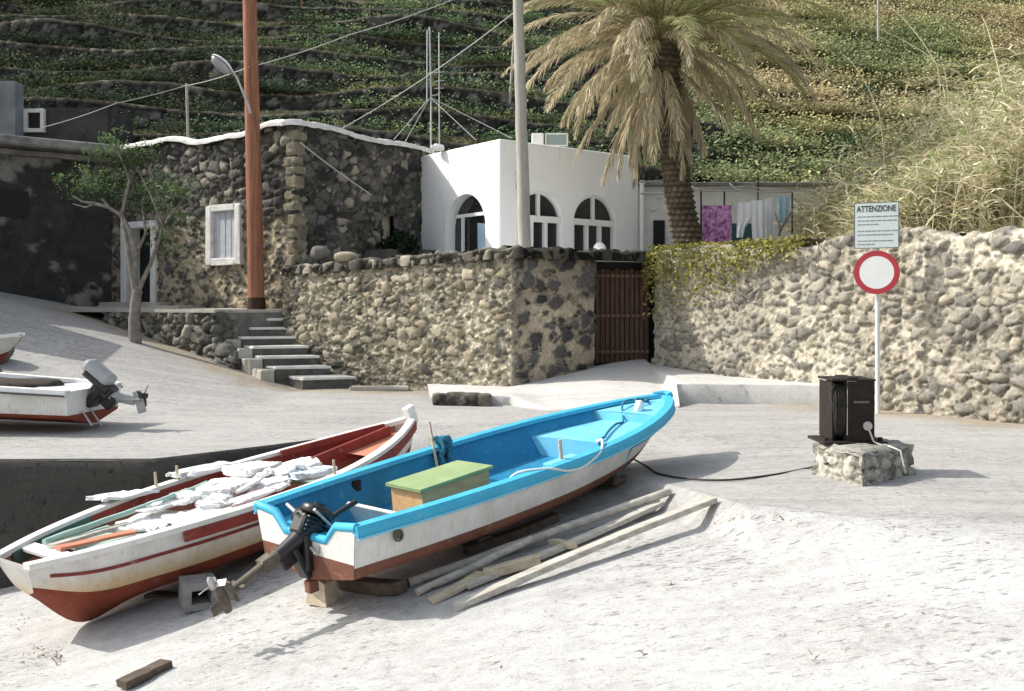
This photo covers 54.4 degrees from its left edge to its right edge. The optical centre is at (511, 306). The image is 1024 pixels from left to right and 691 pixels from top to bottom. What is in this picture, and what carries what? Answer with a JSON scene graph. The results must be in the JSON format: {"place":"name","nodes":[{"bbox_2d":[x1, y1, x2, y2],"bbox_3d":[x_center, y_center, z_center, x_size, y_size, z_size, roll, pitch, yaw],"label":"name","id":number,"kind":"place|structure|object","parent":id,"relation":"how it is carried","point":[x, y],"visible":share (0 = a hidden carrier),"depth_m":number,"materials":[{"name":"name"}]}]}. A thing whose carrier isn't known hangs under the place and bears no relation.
{"place":"outdoors","nodes":[
{"label":"outdoors","id":0,"kind":"place"},
{"bbox_2d":[0,433,1023,690],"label":"slipway","id":1,"kind":"structure","parent":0,"point":[762,599],"depth_m":6.07,"materials":[{"name":"concrete"}]},
{"bbox_2d":[116,659,172,688],"bbox_3d":[-2.308,2.309,6.257,0.110,0.088,0.335,0,0,35],"label":"plank","id":2,"kind":"object","parent":1,"relation":"on","point":[142,674],"visible":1,"depth_m":6.22,"materials":[{"name":"brown wood"}]},
{"bbox_2d":[0,439,315,588],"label":"retaining wall","id":3,"kind":"structure","parent":1,"relation":"on","point":[36,495],"depth_m":9.11,"materials":[{"name":"concrete"}]},
{"bbox_2d":[144,590,178,598],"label":"roller plank","id":4,"kind":"object","parent":1,"relation":"on","point":[162,594],"visible":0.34,"depth_m":7.96,"materials":[{"name":"brown wood"}]},
{"bbox_2d":[179,573,216,612],"bbox_3d":[-2.376,2.169,7.548,0.256,0.205,0.305,0,0,-26],"label":"hollow block","id":5,"kind":"object","parent":1,"relation":"on","point":[191,587],"depth_m":7.45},
{"bbox_2d":[0,404,417,621],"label":"rowing boat","id":6,"kind":"object","parent":1,"relation":"on","point":[87,582],"visible":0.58,"depth_m":7.66,"materials":[{"name":"red paint"}]},
{"bbox_2d":[47,522,130,548],"bbox_3d":[-3.250,1.762,7.679,0.087,0.056,0.718,0,0,28],"label":"plank","id":7,"kind":"object","parent":6,"relation":"in","point":[93,533],"visible":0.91,"depth_m":7.66,"materials":[{"name":"white wood"}]},
{"bbox_2d":[54,529,136,550],"bbox_3d":[-3.142,1.768,7.539,0.116,0.041,0.615,0,0,40],"label":"plank","id":8,"kind":"object","parent":6,"relation":"in","point":[80,543],"visible":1,"depth_m":7.50,"materials":[{"name":"paint"}]},
{"bbox_2d":[86,489,159,501],"bbox_3d":[-3.332,1.617,8.534,0.269,0.058,0.585,0,0,28],"label":"foam slab","id":9,"kind":"object","parent":6,"relation":"on","point":[119,495],"depth_m":8.45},
{"bbox_2d":[42,481,207,545],"bbox_3d":[-3.090,1.664,8.112,0.061,0.241,1.607,0,0,30],"label":"oar","id":10,"kind":"object","parent":6,"relation":"in","point":[71,532],"visible":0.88,"depth_m":7.85,"materials":[{"name":"teal paint"}]},
{"bbox_2d":[108,510,180,532],"bbox_3d":[-2.944,1.745,8.087,0.511,0.088,0.587,0,0,11],"label":"foam slab","id":11,"kind":"object","parent":6,"relation":"in","point":[146,522],"depth_m":8.00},
{"bbox_2d":[135,498,182,512],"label":"foam slab","id":12,"kind":"object","parent":11,"relation":"on","point":[165,505],"depth_m":8.18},
{"bbox_2d":[195,477,251,496],"bbox_3d":[-2.499,1.580,8.736,0.472,0.109,0.602,0,0,0],"label":"foam slab","id":13,"kind":"object","parent":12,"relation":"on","point":[227,486],"depth_m":8.56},
{"bbox_2d":[161,505,230,524],"bbox_3d":[-2.499,1.690,8.078,0.409,0.072,0.644,0,0,43],"label":"foam slab","id":14,"kind":"object","parent":11,"relation":"on","point":[182,516],"depth_m":8.02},
{"bbox_2d":[195,493,236,509],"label":"foam slab","id":15,"kind":"object","parent":14,"relation":"on","point":[205,503],"depth_m":8.23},
{"bbox_2d":[224,482,290,507],"bbox_3d":[-2.134,1.581,8.359,0.193,0.109,0.695,0,0,32],"label":"foam slab","id":16,"kind":"object","parent":14,"relation":"on","point":[243,499],"depth_m":8.30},
{"bbox_2d":[165,461,235,479],"bbox_3d":[-2.866,1.515,9.214,0.279,0.089,0.674,0,0,37],"label":"foam slab","id":17,"kind":"object","parent":6,"relation":"on","point":[198,470],"depth_m":9.12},
{"bbox_2d":[246,475,290,492],"bbox_3d":[-2.159,1.558,8.773,0.419,0.144,0.354,0,0,-19],"label":"foam slab","id":18,"kind":"object","parent":6,"relation":"in","point":[268,481],"depth_m":8.68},
{"bbox_2d":[262,464,290,475],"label":"foam slab","id":19,"kind":"object","parent":18,"relation":"on","point":[276,468],"depth_m":9.09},
{"bbox_2d":[221,461,281,476],"bbox_3d":[-2.376,1.488,9.132,0.429,0.104,0.500,0,0,26],"label":"foam slab","id":20,"kind":"object","parent":19,"relation":"on","point":[249,469],"depth_m":8.96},
{"bbox_2d":[282,456,322,466],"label":"foam slab","id":21,"kind":"object","parent":6,"relation":"in","point":[308,461],"depth_m":9.43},
{"bbox_2d":[288,465,337,479],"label":"foam slab","id":22,"kind":"object","parent":6,"relation":"in","point":[314,472],"depth_m":8.90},
{"bbox_2d":[306,580,340,607],"bbox_3d":[-1.343,2.018,7.120,0.200,0.205,0.170,0,0,32],"label":"wooden wedge","id":23,"kind":"object","parent":1,"relation":"on","point":[327,594],"visible":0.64,"depth_m":7.06,"materials":[{"name":"brown wood"}]},
{"bbox_2d":[336,577,406,595],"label":"roller plank","id":24,"kind":"object","parent":1,"relation":"on","point":[376,586],"visible":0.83,"depth_m":7.05,"materials":[{"name":"brown wood"}]},
{"bbox_2d":[428,571,483,603],"bbox_3d":[-0.368,1.924,6.826,0.461,0.139,0.109,0,0,-41],"label":"plank","id":25,"kind":"object","parent":1,"relation":"on","point":[453,589],"visible":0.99,"depth_m":6.77,"materials":[{"name":"brown wood"}]},
{"bbox_2d":[253,390,675,593],"bbox_3d":[0.087,1.382,8.505,1.541,0.704,4.519,0,7,43],"label":"motor boat","id":26,"kind":"object","parent":1,"relation":"on","point":[371,532],"visible":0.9,"depth_m":7.77,"materials":[{"name":"blue paint"}]},
{"bbox_2d":[198,499,357,616],"bbox_3d":[-1.578,1.662,6.749,0.400,0.549,1.246,0,7,43],"label":"outboard motor","id":27,"kind":"object","parent":26,"relation":"attached to","point":[295,548],"visible":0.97,"depth_m":6.78,"materials":[{"name":"metal"}]},
{"bbox_2d":[386,460,492,511],"bbox_3d":[-0.552,1.457,7.820,0.413,0.284,0.784,0,7,43],"label":"storage box","id":28,"kind":"object","parent":26,"relation":"in","point":[436,483],"visible":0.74,"depth_m":7.67,"materials":[{"name":"green paint"}]},
{"bbox_2d":[433,435,452,464],"bbox_3d":[-0.610,1.266,8.710,0.151,0.288,0.160,0,0,43],"label":"rope coil","id":29,"kind":"object","parent":26,"relation":"hanging from","point":[444,442],"visible":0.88,"depth_m":8.68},
{"bbox_2d":[509,438,603,477],"bbox_3d":[0.515,1.246,8.135,0.414,0.272,1.508,0,0,33],"label":"white rope","id":30,"kind":"object","parent":26,"relation":"on","point":[567,470],"visible":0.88,"depth_m":7.74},
{"bbox_2d":[598,398,648,445],"bbox_3d":[1.000,1.129,9.444,0.181,0.415,1.286,0,0,28],"label":"bow rope","id":31,"kind":"object","parent":26,"relation":"on","point":[616,423],"visible":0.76,"depth_m":9.49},
{"bbox_2d":[415,535,533,595],"bbox_3d":[-0.257,1.858,7.152,0.978,0.303,0.066,0,0,-33],"label":"pole","id":32,"kind":"object","parent":1,"relation":"on","point":[469,568],"visible":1,"depth_m":7.11,"materials":[{"name":"grey wood"}]},
{"bbox_2d":[5,511,954,674],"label":"dry weeds","id":33,"kind":"object","parent":1,"relation":"on","point":[60,656],"visible":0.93,"depth_m":6.86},
{"bbox_2d":[463,512,558,555],"bbox_3d":[0.003,1.793,7.857,0.869,0.227,0.119,0,0,-34],"label":"roller plank","id":34,"kind":"object","parent":1,"relation":"on","point":[517,532],"visible":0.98,"depth_m":7.81,"materials":[{"name":"brown wood"}]},
{"bbox_2d":[407,487,671,586],"bbox_3d":[0.262,1.734,7.551,2.197,0.561,0.080,0,0,-24],"label":"long pole","id":35,"kind":"object","parent":1,"relation":"on","point":[417,579],"visible":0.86,"depth_m":7.55,"materials":[{"name":"grey wood"}]},
{"bbox_2d":[548,538,577,548],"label":"plank","id":36,"kind":"object","parent":1,"relation":"on","point":[567,544],"visible":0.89,"depth_m":7.31,"materials":[{"name":"brown wood"}]},
{"bbox_2d":[464,501,663,588],"bbox_3d":[0.440,1.740,7.352,1.867,0.385,0.088,0,0,-36],"label":"plank","id":37,"kind":"object","parent":1,"relation":"on","point":[595,532],"visible":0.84,"depth_m":7.43,"materials":[{"name":"brown wood"}]},
{"bbox_2d":[483,553,540,576],"bbox_3d":[0.001,1.835,6.998,0.436,0.151,0.094,0,0,-17],"label":"plank","id":38,"kind":"object","parent":37,"relation":"on","point":[517,564],"visible":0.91,"depth_m":6.97,"materials":[{"name":"brown wood"}]},
{"bbox_2d":[452,496,717,611],"bbox_3d":[0.557,1.704,6.966,2.139,0.561,0.103,0,0,-27],"label":"long plank","id":39,"kind":"object","parent":1,"relation":"on","point":[549,566],"visible":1,"depth_m":6.89,"materials":[{"name":"brown wood"}]},
{"bbox_2d":[600,474,625,485],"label":"roller plank","id":40,"kind":"object","parent":1,"relation":"on","point":[617,480],"visible":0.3,"depth_m":8.76,"materials":[{"name":"brown wood"}]},
{"bbox_2d":[0,292,1023,522],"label":"road","id":41,"kind":"structure","parent":0,"point":[969,469],"depth_m":11.43,"materials":[{"name":"concrete"}]},
{"bbox_2d":[0,332,23,361],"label":"motor boat","id":42,"kind":"object","parent":41,"relation":"on","point":[8,342],"visible":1,"depth_m":13.71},
{"bbox_2d":[0,372,122,425],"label":"motor boat","id":43,"kind":"object","parent":41,"relation":"on","point":[66,402],"visible":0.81,"depth_m":10.96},
{"bbox_2d":[0,378,63,387],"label":"fishing net","id":44,"kind":"object","parent":43,"relation":"in","point":[31,382],"visible":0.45,"depth_m":11.39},
{"bbox_2d":[81,359,148,413],"bbox_3d":[-4.528,0.917,11.384,0.767,0.601,0.265,2,0,6],"label":"outboard motor","id":45,"kind":"object","parent":43,"relation":"attached to","point":[102,379],"visible":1,"depth_m":11.32,"materials":[{"name":"silver metal"}]},
{"bbox_2d":[0,134,129,306],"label":"shaded house","id":46,"kind":"structure","parent":41,"relation":"on","point":[54,247],"depth_m":21.18,"materials":[{"name":"paint"}]},
{"bbox_2d":[0,190,28,217],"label":"window","id":47,"kind":"structure","parent":46,"relation":"in","point":[12,203],"depth_m":20.74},
{"bbox_2d":[52,125,206,343],"bbox_3d":[-6.743,-1.244,18.073,2.828,3.874,2.010,0,0,0],"label":"tree","id":48,"kind":"object","parent":41,"relation":"on","point":[134,330],"visible":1,"depth_m":17.95,"materials":[{"name":"green plant"}]},
{"bbox_2d":[57,306,284,356],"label":"stone platform","id":49,"kind":"structure","parent":41,"relation":"on","point":[196,331],"depth_m":18.61,"materials":[{"name":"stone"}]},
{"bbox_2d":[97,302,192,308],"bbox_3d":[-7.764,-0.010,20.923,3.005,0.146,0.623,0,0,32],"label":"door step","id":50,"kind":"object","parent":49,"relation":"on","point":[143,304],"depth_m":20.83,"materials":[{"name":"concrete"}]},
{"bbox_2d":[243,0,265,308],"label":"utility pole","id":51,"kind":"object","parent":49,"relation":"on","point":[255,274],"visible":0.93,"depth_m":18.83,"materials":[{"name":"wood"}]},
{"bbox_2d":[43,66,249,127],"bbox_3d":[-7.336,-4.355,20.941,6.275,0.823,1.273,0,0,31],"label":"overhead cable","id":52,"kind":"object","parent":51,"relation":"attached to","point":[141,97],"visible":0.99,"depth_m":21.21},
{"bbox_2d":[211,54,251,113],"bbox_3d":[-5.250,-4.158,18.617,0.740,1.060,0.283,0,0,-11],"label":"street lamp","id":53,"kind":"object","parent":51,"relation":"attached to","point":[221,64],"visible":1,"depth_m":18.54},
{"bbox_2d":[258,0,450,64],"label":"overhead cable","id":54,"kind":"object","parent":51,"relation":"attached to","point":[350,34],"visible":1,"depth_m":20.96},
{"bbox_2d":[203,341,241,369],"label":"cobble bank","id":55,"kind":"structure","parent":41,"relation":"on","point":[225,353],"depth_m":17.87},
{"bbox_2d":[108,119,434,308],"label":"stone house","id":56,"kind":"structure","parent":41,"relation":"on","point":[310,200],"depth_m":20.22,"materials":[{"name":"stone"}]},
{"bbox_2d":[140,229,149,301],"bbox_3d":[-7.828,-0.840,21.684,0.860,1.720,0.040,0,0,32],"label":"door","id":57,"kind":"structure","parent":56,"relation":"in","point":[145,250],"depth_m":21.78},
{"bbox_2d":[185,83,188,137],"bbox_3d":[-7.014,-3.996,21.498,0.090,1.626,0.057,0,0,0],"label":"thin post","id":58,"kind":"object","parent":56,"relation":"on","point":[187,108],"visible":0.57,"depth_m":21.48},
{"bbox_2d":[205,203,243,265],"bbox_3d":[-5.750,-1.430,20.031,1.009,1.229,0.230,0,0,32],"label":"window","id":59,"kind":"structure","parent":56,"relation":"in","point":[224,243],"depth_m":20.00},
{"bbox_2d":[225,318,355,389],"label":"stone stairs","id":60,"kind":"structure","parent":41,"relation":"on","point":[273,353],"depth_m":17.72,"materials":[{"name":"concrete"}]},
{"bbox_2d":[349,385,409,390],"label":"kerb slab","id":61,"kind":"structure","parent":41,"relation":"on","point":[381,387],"depth_m":16.68,"materials":[{"name":"concrete"}]},
{"bbox_2d":[432,392,490,406],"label":"stone kerb","id":62,"kind":"structure","parent":41,"relation":"on","point":[462,399],"depth_m":14.13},
{"bbox_2d":[281,245,655,389],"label":"terrace wall","id":63,"kind":"structure","parent":41,"relation":"on","point":[507,315],"depth_m":16.77,"materials":[{"name":"stone"}]},
{"bbox_2d":[310,246,329,259],"bbox_3d":[-3.548,-0.984,18.405,0.345,0.260,0.357,0,0,0],"label":"boulder","id":64,"kind":"object","parent":63,"relation":"on","point":[319,252],"visible":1,"depth_m":18.27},
{"bbox_2d":[334,251,358,261],"bbox_3d":[-2.995,-0.882,18.004,0.446,0.205,0.358,0,0,0],"label":"boulder","id":65,"kind":"object","parent":63,"relation":"on","point":[343,256],"visible":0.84,"depth_m":17.87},
{"bbox_2d":[593,262,654,365],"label":"wooden gate","id":66,"kind":"structure","parent":63,"relation":"attached to","point":[624,331],"depth_m":17.53,"materials":[{"name":"brown wood"}]},
{"bbox_2d":[634,459,828,480],"bbox_3d":[1.759,1.417,8.795,2.052,0.249,0.936,0,0,34],"label":"winch cable","id":67,"kind":"object","parent":41,"relation":"on","point":[698,479],"visible":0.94,"depth_m":8.46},
{"bbox_2d":[651,226,1023,423],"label":"stone wall","id":68,"kind":"structure","parent":41,"relation":"on","point":[951,323],"depth_m":13.61,"materials":[{"name":"stone"}]},
{"bbox_2d":[641,235,825,338],"bbox_3d":[3.594,-0.268,16.034,0.785,1.655,3.696,0,0,-35],"label":"creeper","id":69,"kind":"object","parent":68,"relation":"on","point":[767,243],"visible":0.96,"depth_m":16.14,"materials":[{"name":"green plant"}]},
{"bbox_2d":[809,436,916,486],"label":"stone plinth","id":70,"kind":"structure","parent":41,"relation":"on","point":[862,464],"depth_m":8.16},
{"bbox_2d":[807,375,906,473],"bbox_3d":[2.901,0.982,8.416,0.604,0.761,0.691,0,0,0],"label":"winch","id":71,"kind":"object","parent":70,"relation":"on","point":[840,423],"visible":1,"depth_m":8.35,"materials":[{"name":"metal"}]},
{"bbox_2d":[854,201,899,412],"bbox_3d":[4.832,0.050,13.178,0.575,2.841,0.152,0,0,24],"label":"road sign","id":72,"kind":"object","parent":41,"relation":"on","point":[876,271],"visible":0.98,"depth_m":13.13,"materials":[{"name":"metal"}]},
{"bbox_2d":[6,0,1023,286],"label":"hillside","id":73,"kind":"structure","parent":0,"point":[468,62],"depth_m":33.74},
{"bbox_2d":[0,81,132,144],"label":"house","id":74,"kind":"structure","parent":73,"relation":"on","point":[17,118],"depth_m":24.00,"materials":[{"name":"paint"}]},
{"bbox_2d":[23,109,45,132],"bbox_3d":[-11.482,-4.459,23.950,0.495,0.567,0.128,0,0,0],"label":"window","id":75,"kind":"structure","parent":74,"relation":"in","point":[34,120],"depth_m":23.89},
{"bbox_2d":[0,40,855,104],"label":"terrace wall","id":76,"kind":"structure","parent":73,"relation":"on","point":[404,66],"depth_m":31.41,"materials":[{"name":"stone"}]},
{"bbox_2d":[0,0,856,52],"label":"terrace wall","id":77,"kind":"structure","parent":73,"relation":"on","point":[494,4],"depth_m":37.16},
{"bbox_2d":[0,0,860,59],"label":"terrace wall","id":78,"kind":"structure","parent":73,"relation":"on","point":[264,10],"depth_m":34.47,"materials":[{"name":"stone"}]},
{"bbox_2d":[0,18,864,89],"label":"terrace wall","id":79,"kind":"structure","parent":73,"relation":"on","point":[70,29],"depth_m":32.57,"materials":[{"name":"stone"}]},
{"bbox_2d":[0,14,864,74],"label":"terrace wall","id":80,"kind":"structure","parent":73,"relation":"on","point":[440,25],"depth_m":33.57,"materials":[{"name":"stone"}]},
{"bbox_2d":[0,59,876,121],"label":"terrace wall","id":81,"kind":"structure","parent":73,"relation":"on","point":[204,68],"depth_m":29.89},
{"bbox_2d":[24,80,853,137],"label":"terrace wall","id":82,"kind":"structure","parent":73,"relation":"on","point":[284,102],"depth_m":29.12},
{"bbox_2d":[24,125,856,172],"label":"terrace wall","id":83,"kind":"structure","parent":73,"relation":"on","point":[411,138],"depth_m":27.68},
{"bbox_2d":[24,96,869,156],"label":"terrace wall","id":84,"kind":"structure","parent":73,"relation":"on","point":[140,112],"depth_m":28.40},
{"bbox_2d":[508,29,513,102],"bbox_3d":[-0.011,-6.652,29.998,0.286,3.418,0.086,0,0,0],"label":"thin post","id":85,"kind":"object","parent":73,"relation":"on","point":[511,81],"visible":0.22,"depth_m":29.96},
{"bbox_2d":[0,0,1023,186],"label":"terrace vegetation","id":86,"kind":"object","parent":73,"relation":"on","point":[936,24],"visible":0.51,"depth_m":33.35,"materials":[{"name":"green plant"}]},
{"bbox_2d":[638,164,745,181],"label":"terrace wall","id":87,"kind":"structure","parent":73,"relation":"on","point":[648,172],"depth_m":27.93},
{"bbox_2d":[810,125,871,165],"bbox_3d":[10.454,-4.921,31.435,2.158,1.556,2.285,0,0,0],"label":"shrub","id":88,"kind":"object","parent":73,"relation":"on","point":[841,140],"visible":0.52,"depth_m":31.09,"materials":[{"name":"green plant"}]},
{"bbox_2d":[833,80,889,114],"bbox_3d":[12.284,-7.293,35.187,1.959,1.350,1.844,0,0,0],"label":"shrub","id":89,"kind":"object","parent":73,"relation":"on","point":[861,89],"visible":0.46,"depth_m":34.92,"materials":[{"name":"green plant"}]},
{"bbox_2d":[862,73,913,99],"bbox_3d":[14.037,-8.077,37.336,1.855,1.240,1.838,0,0,0],"label":"shrub","id":90,"kind":"object","parent":73,"relation":"on","point":[882,80],"visible":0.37,"depth_m":37.02,"materials":[{"name":"green plant"}]},
{"bbox_2d":[908,73,954,98],"bbox_3d":[15.941,-8.133,37.891,1.890,1.379,1.961,0,0,0],"label":"shrub","id":91,"kind":"object","parent":73,"relation":"on","point":[935,82],"visible":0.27,"depth_m":37.52,"materials":[{"name":"green plant"}]},
{"bbox_2d":[935,62,982,87],"bbox_3d":[17.512,-8.967,39.204,1.677,1.304,1.944,0,0,-42],"label":"shrub","id":92,"kind":"object","parent":73,"relation":"on","point":[961,71],"visible":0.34,"depth_m":38.70,"materials":[{"name":"green plant"}]},
{"bbox_2d":[595,261,633,261],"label":"terrace pavement","id":93,"kind":"structure","parent":0,"point":[614,261],"depth_m":17.41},
{"bbox_2d":[378,229,420,254],"bbox_3d":[-2.374,-1.220,20.900,0.851,0.820,0.953,0,0,-23],"label":"shrub","id":94,"kind":"object","parent":93,"relation":"on","point":[402,242],"visible":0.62,"depth_m":20.72,"materials":[{"name":"green plant"}]},
{"bbox_2d":[363,248,435,258],"bbox_3d":[-2.294,-0.904,21.266,0.718,0.638,1.924,0,0,32],"label":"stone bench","id":95,"kind":"object","parent":93,"relation":"on","point":[384,253],"visible":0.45,"depth_m":20.49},
{"bbox_2d":[513,0,530,247],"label":"utility pole","id":96,"kind":"object","parent":93,"relation":"on","point":[523,211],"visible":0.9,"depth_m":17.22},
{"bbox_2d":[335,13,512,131],"bbox_3d":[-1.860,-4.250,18.815,4.901,1.764,0.176,0,0,36],"label":"overhead cable","id":97,"kind":"object","parent":96,"relation":"attached to","point":[430,73],"visible":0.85,"depth_m":18.57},
{"bbox_2d":[421,139,637,252],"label":"white house","id":98,"kind":"structure","parent":93,"relation":"on","point":[469,199],"depth_m":21.20,"materials":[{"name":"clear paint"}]},
{"bbox_2d":[394,27,510,153],"bbox_3d":[-1.283,-4.758,21.502,2.264,2.807,1.251,0,0,33],"label":"tv aerial","id":99,"kind":"object","parent":98,"relation":"on","point":[431,95],"visible":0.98,"depth_m":21.98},
{"bbox_2d":[455,196,484,251],"bbox_3d":[-0.823,-1.518,21.074,0.088,1.675,1.470,0,0,-38],"label":"arched door","id":100,"kind":"structure","parent":98,"relation":"in","point":[470,221],"depth_m":21.22,"materials":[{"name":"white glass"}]},
{"bbox_2d":[517,191,561,247],"bbox_3d":[0.541,-1.537,20.709,1.270,1.715,0.100,0,0,-38],"label":"arched window","id":101,"kind":"structure","parent":98,"relation":"in","point":[545,219],"depth_m":20.82,"materials":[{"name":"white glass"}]},
{"bbox_2d":[532,133,567,145],"bbox_3d":[0.840,-3.677,22.100,0.806,0.325,0.350,0,0,0],"label":"roof box","id":102,"kind":"object","parent":98,"relation":"on","point":[556,139],"visible":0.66,"depth_m":22.10,"materials":[{"name":"grey"}]},
{"bbox_2d":[573,195,614,250],"bbox_3d":[1.758,-1.547,21.653,1.310,1.735,0.100,0,0,-38],"label":"arched window","id":103,"kind":"structure","parent":98,"relation":"in","point":[593,222],"depth_m":21.66,"materials":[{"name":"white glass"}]},
{"bbox_2d":[427,359,818,410],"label":"path","id":104,"kind":"structure","parent":0,"point":[611,381],"depth_m":14.80,"materials":[{"name":"concrete"}]},
{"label":"garden ground","id":105,"kind":"structure","parent":0,"visible":0},
{"bbox_2d":[500,0,840,245],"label":"palm tree","id":106,"kind":"object","parent":105,"relation":"on","point":[662,110],"visible":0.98,"depth_m":19.13,"materials":[{"name":"beige plant"}]},
{"bbox_2d":[640,175,792,238],"bbox_3d":[4.141,-1.789,20.552,3.083,2.018,1.940,0,0,0],"label":"pergola","id":107,"kind":"object","parent":105,"relation":"on","point":[736,187],"visible":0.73,"depth_m":20.10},
{"bbox_2d":[702,205,731,244],"bbox_3d":[4.031,-1.552,19.600,0.618,0.862,0.130,0,0,0],"label":"beach towel","id":108,"kind":"object","parent":107,"relation":"hanging from","point":[716,223],"visible":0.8,"depth_m":19.60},
{"bbox_2d":[736,200,764,241],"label":"trousers","id":109,"kind":"object","parent":107,"relation":"hanging from","point":[752,211],"visible":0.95,"depth_m":19.62,"materials":[{"name":"white fabric"}]},
{"bbox_2d":[764,198,772,238],"bbox_3d":[5.135,-1.736,19.900,0.175,0.846,0.050,0,0,0],"label":"sheet","id":110,"kind":"object","parent":107,"relation":"hanging from","point":[768,216],"visible":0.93,"depth_m":19.90,"materials":[{"name":"white fabric"}]},
{"bbox_2d":[776,197,789,222],"bbox_3d":[5.393,-1.916,19.800,0.276,0.523,0.078,0,0,0],"label":"blue shirt","id":111,"kind":"object","parent":107,"relation":"hanging from","point":[782,201],"visible":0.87,"depth_m":19.80,"materials":[{"name":"fabric"}]},
{"bbox_2d":[638,180,858,251],"bbox_3d":[5.399,-1.756,23.051,5.206,2.102,1.802,0,0,0],"label":"annex","id":112,"kind":"object","parent":105,"relation":"on","point":[654,227],"visible":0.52,"depth_m":22.70,"materials":[{"name":"paint"}]},
{"bbox_2d":[653,220,664,250],"bbox_3d":[3.350,-1.330,22.690,0.260,1.250,0.040,0,0,0],"label":"door","id":113,"kind":"structure","parent":112,"relation":"in","point":[658,225],"depth_m":22.67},
{"bbox_2d":[845,56,885,178],"bbox_3d":[6.259,-2.738,17.652,0.866,3.636,0.250,0,0,35],"label":"dry cane","id":114,"kind":"object","parent":105,"relation":"on","point":[878,112],"visible":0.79,"depth_m":17.45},
{"bbox_2d":[773,26,1023,239],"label":"reeds","id":115,"kind":"object","parent":105,"relation":"on","point":[987,154],"visible":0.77,"depth_m":14.92,"materials":[{"name":"plant"}]},
{"bbox_2d":[782,209,1023,246],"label":"dry grass","id":116,"kind":"structure","parent":105,"relation":"on","point":[965,230],"depth_m":13.17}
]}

